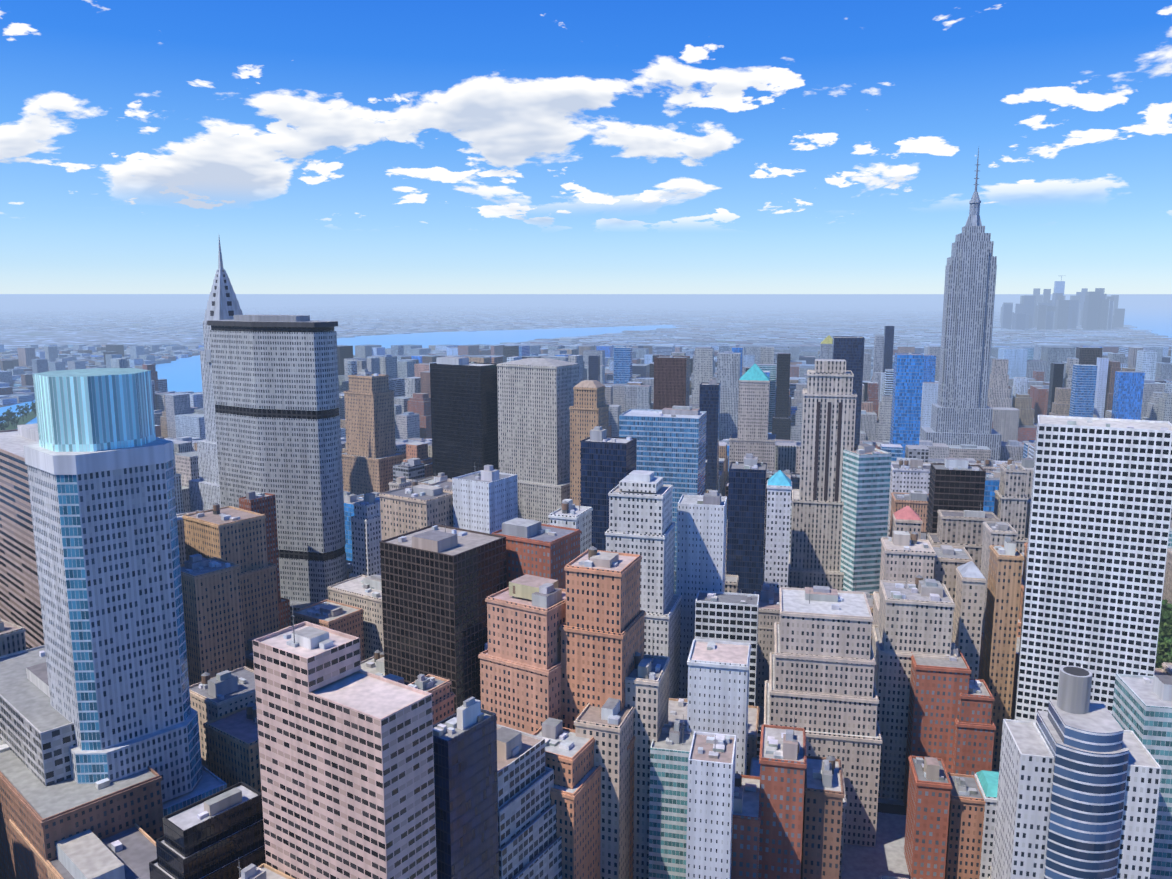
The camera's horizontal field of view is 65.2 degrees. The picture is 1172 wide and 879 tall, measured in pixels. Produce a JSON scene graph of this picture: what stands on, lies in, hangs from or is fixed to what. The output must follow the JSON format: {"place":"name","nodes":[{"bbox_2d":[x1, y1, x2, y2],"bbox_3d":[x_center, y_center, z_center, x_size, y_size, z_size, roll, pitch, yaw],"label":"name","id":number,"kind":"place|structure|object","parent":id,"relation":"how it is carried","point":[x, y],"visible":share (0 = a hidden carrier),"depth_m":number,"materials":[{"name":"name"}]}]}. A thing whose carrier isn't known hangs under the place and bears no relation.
{"place":"outdoors","nodes":[
{"label":"outdoors","id":0,"kind":"place"},
{"bbox_2d":[0,294,1171,814],"bbox_3d":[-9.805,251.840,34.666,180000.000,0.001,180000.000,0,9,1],"label":"ground","id":1,"kind":"structure","parent":0,"point":[826,304],"depth_m":16880.23,"materials":[{"name":"grey"}]},
{"bbox_2d":[0,148,1171,878],"bbox_3d":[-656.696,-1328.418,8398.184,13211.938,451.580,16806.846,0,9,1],"label":"city","id":2,"kind":"object","parent":1,"relation":"on","point":[286,594],"visible":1,"depth_m":450.75},
{"bbox_2d":[0,294,1171,423],"bbox_3d":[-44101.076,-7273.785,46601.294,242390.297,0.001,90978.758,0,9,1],"label":"water","id":3,"kind":"structure","parent":0,"point":[1153,314],"depth_m":5351.09,"materials":[{"name":"blue liquid"}]},
{"bbox_2d":[0,0,1171,293],"label":"sky","id":4,"kind":"structure","parent":0,"point":[327,146],"materials":[{"name":"blue"}]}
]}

